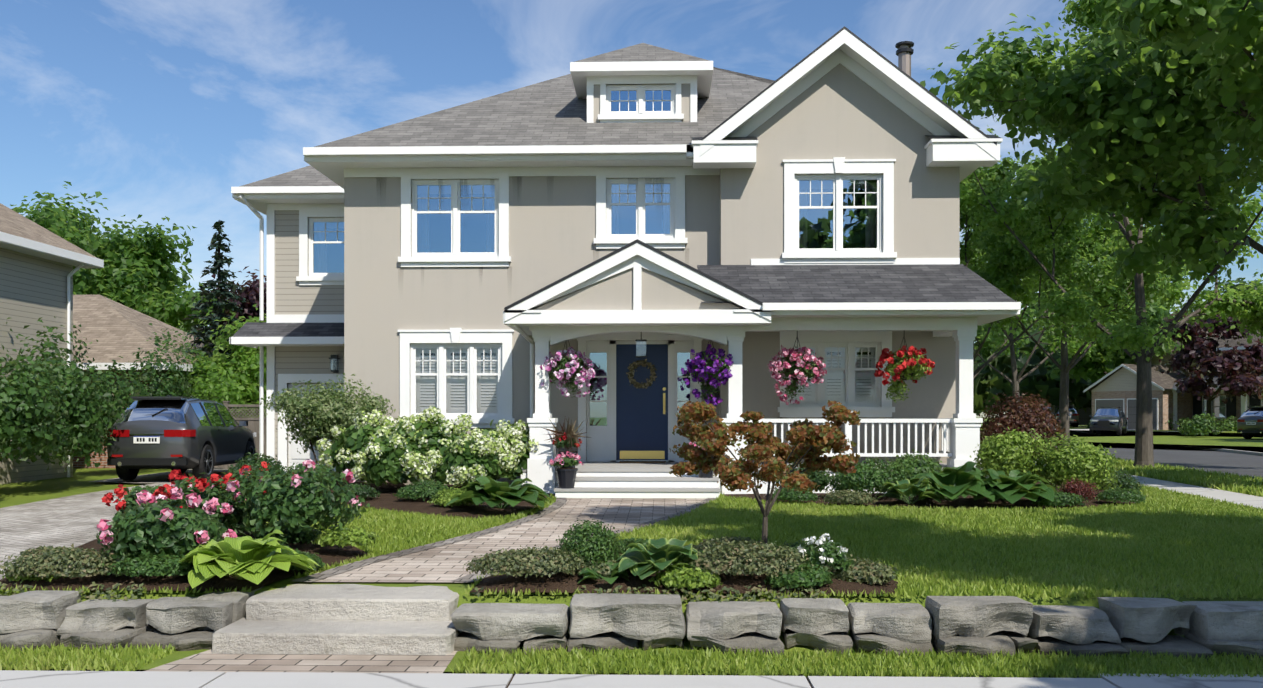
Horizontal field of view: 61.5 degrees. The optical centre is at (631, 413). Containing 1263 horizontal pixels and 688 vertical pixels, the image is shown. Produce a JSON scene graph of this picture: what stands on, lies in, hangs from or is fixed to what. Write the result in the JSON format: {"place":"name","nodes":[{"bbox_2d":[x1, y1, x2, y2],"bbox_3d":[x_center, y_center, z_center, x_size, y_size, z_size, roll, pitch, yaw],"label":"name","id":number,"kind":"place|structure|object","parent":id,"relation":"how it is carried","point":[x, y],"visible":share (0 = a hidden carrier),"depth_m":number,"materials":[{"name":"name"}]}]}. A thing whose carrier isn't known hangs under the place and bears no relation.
{"place":"outdoors","nodes":[
{"label":"outdoors","id":0,"kind":"place"},
{"bbox_2d":[146,649,456,672],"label":"paver path","id":1,"kind":"structure","parent":0,"point":[207,661],"depth_m":6.88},
{"bbox_2d":[556,371,590,396],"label":"hanging flowers","id":2,"kind":"object","parent":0,"point":[565,390],"visible":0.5,"depth_m":16.39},
{"bbox_2d":[275,63,959,484],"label":"house walls","id":3,"kind":"structure","parent":0,"point":[381,297],"depth_m":18.20,"materials":[{"name":"paint"}]},
{"bbox_2d":[232,43,773,336],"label":"house roof","id":4,"kind":"structure","parent":3,"relation":"on","point":[553,111],"depth_m":19.07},
{"bbox_2d":[0,669,1262,687],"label":"sidewalk","id":5,"kind":"structure","parent":0,"point":[13,678],"depth_m":6.38,"materials":[{"name":"concrete"}]},
{"bbox_2d":[0,468,1262,677],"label":"lawn terrain","id":6,"kind":"structure","parent":0,"point":[80,480],"depth_m":7.83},
{"bbox_2d":[0,316,211,471],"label":"hedge","id":7,"kind":"object","parent":6,"relation":"on","point":[58,406],"visible":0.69,"depth_m":22.55,"materials":[{"name":"green plant"}]},
{"bbox_2d":[0,468,228,579],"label":"driveway pavers","id":8,"kind":"object","parent":6,"relation":"on","point":[68,521],"visible":0.29,"depth_m":15.99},
{"bbox_2d":[107,395,257,479],"bbox_3d":[-10.869,0.545,26.140,2.311,1.994,4.945,0,0,-1],"label":"car","id":9,"kind":"object","parent":8,"relation":"on","point":[196,435],"visible":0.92,"depth_m":24.06,"materials":[{"name":"grey paint"}]},
{"bbox_2d":[0,203,258,483],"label":"neighbour house","id":10,"kind":"structure","parent":6,"relation":"on","point":[37,264],"depth_m":26.45,"materials":[{"name":"beige"}]},
{"bbox_2d":[0,529,370,590],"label":"bed mulch","id":11,"kind":"object","parent":6,"relation":"on","point":[329,555],"visible":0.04,"depth_m":8.18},
{"bbox_2d":[0,544,124,578],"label":"sedum mound","id":12,"kind":"object","parent":11,"relation":"on","point":[68,563],"visible":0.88,"depth_m":8.01,"materials":[{"name":"green plant"}]},
{"bbox_2d":[102,551,194,576],"bbox_3d":[-3.621,1.143,8.175,0.837,0.180,0.542,0,0,2],"label":"sedum mound","id":13,"kind":"object","parent":11,"relation":"on","point":[155,566],"visible":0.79,"depth_m":8.02,"materials":[{"name":"green plant"}]},
{"bbox_2d":[96,461,369,564],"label":"rose bush leaves","id":14,"kind":"object","parent":11,"relation":"on","point":[143,528],"visible":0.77,"depth_m":9.34,"materials":[{"name":"green plant"}]},
{"bbox_2d":[101,461,293,510],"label":"red roses","id":15,"kind":"object","parent":14,"relation":"attached to","point":[202,484],"visible":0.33,"depth_m":10.25,"materials":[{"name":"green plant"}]},
{"bbox_2d":[97,459,361,544],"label":"pink roses","id":16,"kind":"object","parent":14,"relation":"attached to","point":[145,496],"visible":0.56,"depth_m":8.59,"materials":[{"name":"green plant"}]},
{"bbox_2d":[175,530,320,587],"bbox_3d":[-2.963,1.082,8.166,1.071,0.372,1.091,0,0,2],"label":"hosta bed","id":17,"kind":"object","parent":11,"relation":"on","point":[256,561],"visible":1,"depth_m":7.96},
{"bbox_2d":[311,526,380,547],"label":"yellow green plant","id":18,"kind":"object","parent":11,"relation":"on","point":[352,537],"visible":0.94,"depth_m":9.47,"materials":[{"name":"green plant"}]},
{"bbox_2d":[1,487,722,589],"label":"shrubs","id":19,"kind":"object","parent":11,"relation":"on","point":[667,577],"visible":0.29,"depth_m":7.84,"materials":[{"name":"green plant"}]},
{"bbox_2d":[182,220,245,365],"bbox_3d":[-13.428,-2.328,34.269,3.879,7.900,3.854,0,0,2],"label":"spruce","id":20,"kind":"object","parent":6,"relation":"on","point":[198,306],"depth_m":34.17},
{"bbox_2d":[181,370,266,417],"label":"shrubs","id":21,"kind":"object","parent":6,"relation":"on","point":[211,391],"visible":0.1,"depth_m":30.79,"materials":[{"name":"green plant"}]},
{"bbox_2d":[214,401,266,468],"bbox_3d":[-9.840,0.597,29.761,6.005,1.930,0.150,0,0,2],"label":"fence","id":22,"kind":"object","parent":6,"relation":"on","point":[253,424],"depth_m":29.77,"materials":[{"name":"brown wood"}]},
{"bbox_2d":[222,448,286,478],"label":"dark shrub","id":23,"kind":"object","parent":6,"relation":"on","point":[252,463],"visible":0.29,"depth_m":15.91,"materials":[{"name":"green plant"}]},
{"bbox_2d":[286,463,337,483],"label":"green shrub","id":24,"kind":"object","parent":6,"relation":"on","point":[320,465],"visible":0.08,"depth_m":15.63,"materials":[{"name":"green plant"}]},
{"bbox_2d":[260,373,395,483],"bbox_3d":[-4.891,0.308,17.346,2.090,1.962,1.850,0,0,2],"label":"variegated shrub","id":25,"kind":"object","parent":6,"relation":"on","point":[325,411],"depth_m":17.03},
{"bbox_2d":[212,584,459,654],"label":"stone steps","id":26,"kind":"structure","parent":6,"relation":"on","point":[342,619],"depth_m":7.49,"materials":[{"name":"stone"}]},
{"bbox_2d":[0,581,824,603],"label":"trailing plants","id":27,"kind":"object","parent":6,"relation":"on","point":[619,587],"depth_m":7.73,"materials":[{"name":"green plant"}]},
{"bbox_2d":[291,498,566,581],"bbox_3d":[-1.613,1.258,11.817,0.577,0.080,7.426,0,0,12],"label":"walk border","id":28,"kind":"object","parent":6,"relation":"on","point":[558,503],"visible":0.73,"depth_m":10.22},
{"bbox_2d":[320,475,554,518],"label":"bed mulch","id":29,"kind":"object","parent":6,"relation":"on","point":[387,499],"visible":0.25,"depth_m":14.02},
{"bbox_2d":[324,414,529,486],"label":"hydrangea leaves","id":30,"kind":"object","parent":29,"relation":"on","point":[388,466],"visible":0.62,"depth_m":15.73,"materials":[{"name":"green plant"}]},
{"bbox_2d":[315,406,539,486],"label":"hydrangea flowers","id":31,"kind":"object","parent":29,"relation":"on","point":[415,464],"visible":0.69,"depth_m":15.89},
{"bbox_2d":[446,476,551,508],"bbox_3d":[-1.676,0.993,13.456,1.342,0.412,1.286,0,0,2],"label":"hosta","id":32,"kind":"object","parent":29,"relation":"on","point":[491,492],"visible":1,"depth_m":13.22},
{"bbox_2d":[333,468,1144,498],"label":"shrubs","id":33,"kind":"object","parent":29,"relation":"on","point":[366,490],"visible":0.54,"depth_m":15.28,"materials":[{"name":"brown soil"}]},
{"bbox_2d":[13,489,897,584],"bbox_3d":[-1.633,1.130,11.735,9.648,0.319,7.526,0,0,2],"label":"sedum","id":34,"kind":"object","parent":6,"relation":"on","point":[868,570],"visible":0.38,"depth_m":8.15,"materials":[{"name":"green plant"}]},
{"bbox_2d":[292,498,706,582],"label":"walk pavers","id":35,"kind":"object","parent":6,"relation":"on","point":[445,563],"visible":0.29,"depth_m":10.78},
{"bbox_2d":[452,498,716,581],"bbox_3d":[0.000,1.258,11.799,0.385,0.080,7.621,0,0,20],"label":"walk border","id":36,"kind":"object","parent":6,"relation":"on","point":[469,577],"visible":0.35,"depth_m":11.96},
{"bbox_2d":[229,61,978,472],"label":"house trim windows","id":37,"kind":"structure","parent":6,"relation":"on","point":[619,165],"depth_m":18.21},
{"bbox_2d":[288,384,343,472],"bbox_3d":[-5.665,0.445,21.410,2.520,2.115,0.055,0,0,2],"label":"garage door","id":38,"kind":"structure","parent":37,"relation":"attached to","point":[294,456],"depth_m":21.41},
{"bbox_2d":[313,90,876,412],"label":"window panes","id":39,"kind":"structure","parent":37,"relation":"in","point":[477,232],"depth_m":18.32,"materials":[{"name":"glass"}]},
{"bbox_2d":[577,332,718,461],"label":"front door","id":40,"kind":"structure","parent":37,"relation":"attached to","point":[641,423],"depth_m":18.22,"materials":[{"name":"wood"}]},
{"bbox_2d":[590,352,689,425],"bbox_3d":[0.143,-0.428,18.271,1.730,1.260,0.001,0,0,2],"label":"sidelight glass","id":41,"kind":"object","parent":40,"relation":"on","point":[598,410],"visible":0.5,"depth_m":18.29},
{"bbox_2d":[626,359,656,388],"bbox_3d":[0.174,-0.686,18.186,0.540,0.517,0.105,0,0,2],"label":"door wreath","id":42,"kind":"object","parent":40,"relation":"attached to","point":[631,368],"depth_m":18.19,"materials":[{"name":"brown plant"}]},
{"bbox_2d":[686,26,1002,168],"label":"gable trim","id":43,"kind":"structure","parent":37,"relation":"attached to","point":[957,140],"depth_m":17.28,"materials":[{"name":"white"}]},
{"bbox_2d":[895,41,913,76],"bbox_3d":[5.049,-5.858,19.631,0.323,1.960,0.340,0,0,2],"label":"chimney flue","id":44,"kind":"object","parent":37,"relation":"on","point":[904,51],"visible":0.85,"depth_m":19.54,"materials":[{"name":"silver metal"}]},
{"bbox_2d":[100,479,1145,588],"bbox_3d":[0.356,1.069,11.492,13.007,0.416,7.598,0,0,2],"label":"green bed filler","id":45,"kind":"object","parent":6,"relation":"on","point":[813,576],"visible":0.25,"depth_m":13.68,"materials":[{"name":"green plant"}]},
{"bbox_2d":[616,537,648,555],"bbox_3d":[0.023,1.080,8.634,0.538,0.152,0.440,0,0,39],"label":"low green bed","id":46,"kind":"object","parent":45,"relation":"on","point":[644,543],"visible":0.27,"depth_m":8.57,"materials":[{"name":"green plant"}]},
{"bbox_2d":[797,533,847,562],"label":"white flowers","id":47,"kind":"object","parent":45,"relation":"on","point":[820,542],"visible":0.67,"depth_m":8.00,"materials":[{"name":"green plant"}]},
{"bbox_2d":[799,541,853,570],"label":"white flower leaves","id":48,"kind":"object","parent":45,"relation":"on","point":[815,554],"visible":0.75,"depth_m":7.98,"materials":[{"name":"green plant"}]},
{"bbox_2d":[0,586,1262,659],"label":"retaining wall stones","id":49,"kind":"object","parent":6,"relation":"on","point":[978,625],"visible":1,"depth_m":7.27,"materials":[{"name":"stone"}]},
{"bbox_2d":[0,463,1262,599],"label":"lawn","id":50,"kind":"structure","parent":6,"relation":"on","point":[1178,522],"depth_m":10.71,"materials":[{"name":"plant"}]},
{"bbox_2d":[960,0,1262,467],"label":"street tree","id":51,"kind":"object","parent":50,"relation":"on","point":[1069,305],"depth_m":30.70,"materials":[{"name":"plant"}]},
{"bbox_2d":[0,642,1262,677],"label":"verge blades","id":52,"kind":"object","parent":6,"relation":"on","point":[1022,664],"visible":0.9,"depth_m":6.81,"materials":[{"name":"plant"}]},
{"bbox_2d":[470,549,897,593],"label":"bed mulch","id":53,"kind":"object","parent":6,"relation":"on","point":[562,581],"visible":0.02,"depth_m":7.90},
{"bbox_2d":[463,545,595,577],"bbox_3d":[-0.772,1.102,8.084,1.014,0.210,0.663,0,0,2],"label":"sedum mound","id":54,"kind":"object","parent":53,"relation":"on","point":[533,561],"visible":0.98,"depth_m":7.93,"materials":[{"name":"green plant"}]},
{"bbox_2d":[555,519,624,567],"bbox_3d":[-0.326,1.048,8.319,0.563,0.452,0.547,0,0,2],"label":"boxwood ball","id":55,"kind":"object","parent":53,"relation":"on","point":[601,543],"visible":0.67,"depth_m":8.19,"materials":[{"name":"green plant"}]},
{"bbox_2d":[578,562,629,583],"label":"hosta","id":56,"kind":"object","parent":53,"relation":"on","point":[615,574],"visible":0.88,"depth_m":7.93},
{"bbox_2d":[612,538,717,579],"bbox_3d":[0.243,1.099,8.084,0.852,0.278,0.746,0,0,2],"label":"hosta bed","id":57,"kind":"object","parent":53,"relation":"on","point":[641,561],"visible":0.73,"depth_m":7.94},
{"bbox_2d":[681,538,813,577],"bbox_3d":[0.863,1.071,8.019,1.096,0.262,0.637,0,0,2],"label":"sedum mound","id":58,"kind":"object","parent":53,"relation":"on","point":[745,556],"visible":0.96,"depth_m":7.87,"materials":[{"name":"green plant"}]},
{"bbox_2d":[503,243,1020,497],"bbox_3d":[1.932,-0.623,16.804,7.640,3.930,2.630,0,0,2],"label":"porch","id":59,"kind":"object","parent":6,"relation":"on","point":[636,287],"visible":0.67,"depth_m":15.99,"materials":[{"name":"paint"}]},
{"bbox_2d":[504,239,762,310],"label":"porch gable trim","id":60,"kind":"structure","parent":59,"relation":"attached to","point":[621,249],"depth_m":15.75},
{"bbox_2d":[555,451,713,488],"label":"flower pots","id":61,"kind":"object","parent":59,"relation":"on","point":[566,477],"depth_m":15.64,"materials":[{"name":"grey"}]},
{"bbox_2d":[543,418,590,450],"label":"pot plant spikes","id":62,"kind":"object","parent":61,"relation":"on","point":[570,431],"visible":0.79,"depth_m":16.02,"materials":[{"name":"red plant"}]},
{"bbox_2d":[558,330,914,380],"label":"hanging baskets","id":63,"kind":"object","parent":59,"relation":"attached to","point":[793,378],"visible":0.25,"depth_m":16.25,"materials":[{"name":"brown"}]},
{"bbox_2d":[540,347,595,385],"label":"flowers","id":64,"kind":"object","parent":63,"relation":"attached to","point":[570,352],"depth_m":16.24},
{"bbox_2d":[681,344,733,385],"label":"flowers","id":65,"kind":"object","parent":63,"relation":"hanging from","point":[698,361],"depth_m":16.17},
{"bbox_2d":[692,375,725,405],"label":"hanging flowers","id":66,"kind":"object","parent":65,"relation":"in","point":[695,393],"visible":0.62,"depth_m":16.25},
{"bbox_2d":[698,378,719,403],"bbox_3d":[1.197,-0.371,16.387,0.348,0.445,0.293,0,0,2],"label":"hanging flower basket","id":67,"kind":"object","parent":65,"relation":"in","point":[708,388],"visible":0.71,"depth_m":16.34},
{"bbox_2d":[767,345,826,386],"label":"flowers","id":68,"kind":"object","parent":63,"relation":"hanging from","point":[774,366],"depth_m":16.13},
{"bbox_2d":[774,370,808,404],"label":"hanging flowers","id":69,"kind":"object","parent":68,"relation":"in","point":[784,398],"visible":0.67,"depth_m":16.25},
{"bbox_2d":[874,345,934,385],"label":"flowers","id":70,"kind":"object","parent":63,"relation":"attached to","point":[885,355],"depth_m":16.08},
{"bbox_2d":[885,379,911,402],"bbox_3d":[4.089,-0.348,16.259,0.401,0.368,0.312,0,0,2],"label":"trailing basket","id":71,"kind":"object","parent":70,"relation":"in","point":[894,388],"visible":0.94,"depth_m":16.21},
{"bbox_2d":[697,264,1015,302],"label":"porch roof","id":72,"kind":"structure","parent":59,"relation":"attached to","point":[857,283],"depth_m":16.66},
{"bbox_2d":[724,481,1146,509],"bbox_3d":[5.440,1.205,16.309,7.536,0.086,4.864,0,0,-39],"label":"mulch bed","id":73,"kind":"object","parent":6,"relation":"on","point":[968,501],"visible":0.35,"depth_m":14.47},
{"bbox_2d":[770,462,832,491],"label":"round shrub","id":74,"kind":"object","parent":73,"relation":"on","point":[821,479],"visible":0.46,"depth_m":14.90,"materials":[{"name":"green plant"}]},
{"bbox_2d":[829,457,914,495],"bbox_3d":[3.351,0.870,14.903,1.148,0.542,1.100,0,0,2],"label":"round shrub","id":75,"kind":"object","parent":73,"relation":"on","point":[876,477],"visible":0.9,"depth_m":14.66,"materials":[{"name":"green plant"}]},
{"bbox_2d":[877,477,944,503],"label":"hosta","id":76,"kind":"object","parent":73,"relation":"on","point":[905,489],"visible":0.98,"depth_m":13.97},
{"bbox_2d":[889,449,944,494],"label":"light shrub","id":77,"kind":"object","parent":73,"relation":"on","point":[927,464],"visible":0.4,"depth_m":15.11,"materials":[{"name":"green plant"}]},
{"bbox_2d":[910,461,994,500],"bbox_3d":[4.310,0.906,14.278,1.215,0.525,1.327,0,0,2],"label":"hosta","id":78,"kind":"object","parent":73,"relation":"on","point":[952,483],"visible":0.81,"depth_m":14.04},
{"bbox_2d":[970,427,1052,483],"bbox_3d":[5.520,0.631,15.402,1.132,0.896,1.096,0,0,2],"label":"lime shrub","id":79,"kind":"object","parent":73,"relation":"on","point":[1004,450],"visible":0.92,"depth_m":15.17,"materials":[{"name":"green plant"}]},
{"bbox_2d":[973,469,1055,503],"bbox_3d":[5.034,0.957,14.146,1.320,0.425,1.289,0,0,2],"label":"hosta","id":80,"kind":"object","parent":73,"relation":"on","point":[1014,486],"visible":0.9,"depth_m":13.87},
{"bbox_2d":[978,390,1065,462],"bbox_3d":[6.942,0.294,18.831,1.715,1.433,1.667,0,0,2],"label":"purple leaf shrub","id":81,"kind":"object","parent":73,"relation":"on","point":[1027,418],"visible":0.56,"depth_m":18.63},
{"bbox_2d":[1057,477,1099,500],"bbox_3d":[5.918,0.994,14.096,0.425,0.307,0.498,0,0,-42],"label":"barberry","id":82,"kind":"object","parent":73,"relation":"on","point":[1080,487],"visible":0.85,"depth_m":14.02,"materials":[{"name":"red plant"}]},
{"bbox_2d":[1036,432,1121,491],"bbox_3d":[6.272,0.696,15.037,1.064,0.874,1.096,0,0,-29],"label":"lime shrub","id":83,"kind":"object","parent":73,"relation":"on","point":[1069,462],"visible":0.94,"depth_m":14.78,"materials":[{"name":"green plant"}]},
{"bbox_2d":[960,152,1185,376],"bbox_3d":[12.539,-4.086,38.801,11.767,11.416,11.068,0,0,46],"label":"yard tree","id":84,"kind":"object","parent":6,"relation":"on","point":[1014,258],"depth_m":36.95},
{"bbox_2d":[1058,447,1262,496],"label":"grass strip","id":85,"kind":"object","parent":6,"relation":"on","point":[1245,484],"visible":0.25,"depth_m":24.73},
{"bbox_2d":[0,0,1262,417],"label":"sky","id":86,"kind":"structure","parent":0,"point":[159,108],"materials":[{"name":"blue"}]},
{"bbox_2d":[594,84,689,121],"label":"dormer walls","id":87,"kind":"structure","parent":0,"point":[685,99],"depth_m":18.85,"materials":[{"name":"paint"}]},
{"bbox_2d":[669,400,860,543],"bbox_3d":[1.077,0.625,8.668,1.542,1.474,1.655,0,0,2],"label":"japanese maple","id":88,"kind":"object","parent":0,"point":[739,473],"depth_m":8.46,"materials":[{"name":"plant"}]},
{"bbox_2d":[981,380,1091,424],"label":"neighbour house","id":89,"kind":"structure","parent":0,"point":[1084,418],"depth_m":103.05,"materials":[{"name":"brick"}]},
{"bbox_2d":[973,324,1116,415],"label":"horizon tree line","id":90,"kind":"object","parent":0,"point":[1036,381],"visible":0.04,"depth_m":99.58,"materials":[{"name":"green plant"}]},
{"bbox_2d":[920,0,1262,283],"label":"tree","id":91,"kind":"object","parent":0,"point":[1132,141],"depth_m":20.26,"materials":[{"name":"plant"}]},
{"bbox_2d":[980,418,1262,451],"bbox_3d":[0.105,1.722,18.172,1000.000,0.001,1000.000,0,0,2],"label":"ground sheet","id":92,"kind":"object","parent":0,"point":[1178,433],"depth_m":89.09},
{"bbox_2d":[10,181,234,337],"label":"tree","id":93,"kind":"object","parent":92,"relation":"on","point":[122,256],"depth_m":44.90,"materials":[{"name":"plant"}]},
{"bbox_2d":[169,304,266,417],"bbox_3d":[-12.309,-0.965,33.546,4.767,5.374,5.924,0,0,2],"label":"backyard tree","id":94,"kind":"object","parent":92,"relation":"on","point":[241,369],"depth_m":32.26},
{"bbox_2d":[190,266,266,342],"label":"backyard tree","id":95,"kind":"object","parent":92,"relation":"on","point":[251,293],"depth_m":44.60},
{"bbox_2d":[973,324,1044,384],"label":"tree leaves","id":96,"kind":"object","parent":92,"relation":"on","point":[985,349],"depth_m":108.38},
{"bbox_2d":[973,305,1050,378],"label":"street tree leaves","id":97,"kind":"object","parent":92,"relation":"on","point":[1000,341],"depth_m":76.01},
{"bbox_2d":[960,208,1147,414],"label":"street tree leaves","id":98,"kind":"object","parent":92,"relation":"on","point":[1073,347],"depth_m":54.33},
{"bbox_2d":[960,142,1204,447],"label":"street tree leaves","id":99,"kind":"object","parent":92,"relation":"on","point":[1178,287],"depth_m":40.37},
{"bbox_2d":[1191,277,1262,333],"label":"tree leaves","id":100,"kind":"object","parent":92,"relation":"on","point":[1237,280],"visible":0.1,"depth_m":106.59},
{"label":"big tree trunk","id":101,"kind":"object","parent":92,"relation":"on","visible":0},
{"bbox_2d":[30,215,158,313],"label":"big tree leaves","id":102,"kind":"object","parent":101,"relation":"on","point":[76,287],"visible":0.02,"depth_m":41.93,"materials":[{"name":"green plant"}]},
{"bbox_2d":[1034,459,1262,508],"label":"sidewalk","id":103,"kind":"structure","parent":0,"point":[1245,499],"depth_m":21.37,"materials":[{"name":"concrete"}]},
{"bbox_2d":[1035,425,1262,480],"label":"side street road","id":104,"kind":"structure","parent":0,"point":[1228,462],"depth_m":41.04,"materials":[{"name":"asphalt"}]},
{"bbox_2d":[1051,406,1078,426],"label":"car","id":105,"kind":"object","parent":104,"relation":"on","point":[1073,417],"visible":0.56,"depth_m":92.90,"materials":[{"name":"grey paint"}]},
{"bbox_2d":[1089,407,1127,434],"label":"car","id":106,"kind":"object","parent":104,"relation":"on","point":[1109,419],"visible":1,"depth_m":69.73,"materials":[{"name":"grey paint"}]},
{"bbox_2d":[1049,426,1262,455],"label":"side street kerb","id":107,"kind":"structure","parent":104,"relation":"on","point":[1224,450],"depth_m":49.32,"materials":[{"name":"concrete"}]},
{"bbox_2d":[1069,411,1236,435],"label":"foundation shrubs","id":108,"kind":"object","parent":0,"point":[1200,425],"visible":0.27,"depth_m":64.39,"materials":[{"name":"green plant"}]},
{"bbox_2d":[1053,435,1262,446],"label":"lawn","id":109,"kind":"structure","parent":0,"point":[1255,441],"depth_m":56.77,"materials":[{"name":"plant"}]},
{"bbox_2d":[1154,310,1262,435],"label":"crimson maple","id":110,"kind":"object","parent":109,"relation":"on","point":[1200,352],"depth_m":67.48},
{"bbox_2d":[1237,406,1262,438],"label":"car","id":111,"kind":"object","parent":109,"relation":"on","point":[1249,422],"visible":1,"depth_m":58.77,"materials":[{"name":"grey paint"}]},
{"bbox_2d":[1055,329,1262,432],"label":"neighbour house","id":112,"kind":"structure","parent":0,"point":[1115,387],"depth_m":77.85,"materials":[{"name":"brick"}]},
{"bbox_2d":[1070,426,1262,449],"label":"sidewalk","id":113,"kind":"structure","parent":0,"point":[1243,447],"depth_m":53.22,"materials":[{"name":"concrete"}]},
{"bbox_2d":[1042,294,1181,434],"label":"tree leaves","id":114,"kind":"object","parent":113,"relation":"on","point":[1083,368],"depth_m":87.22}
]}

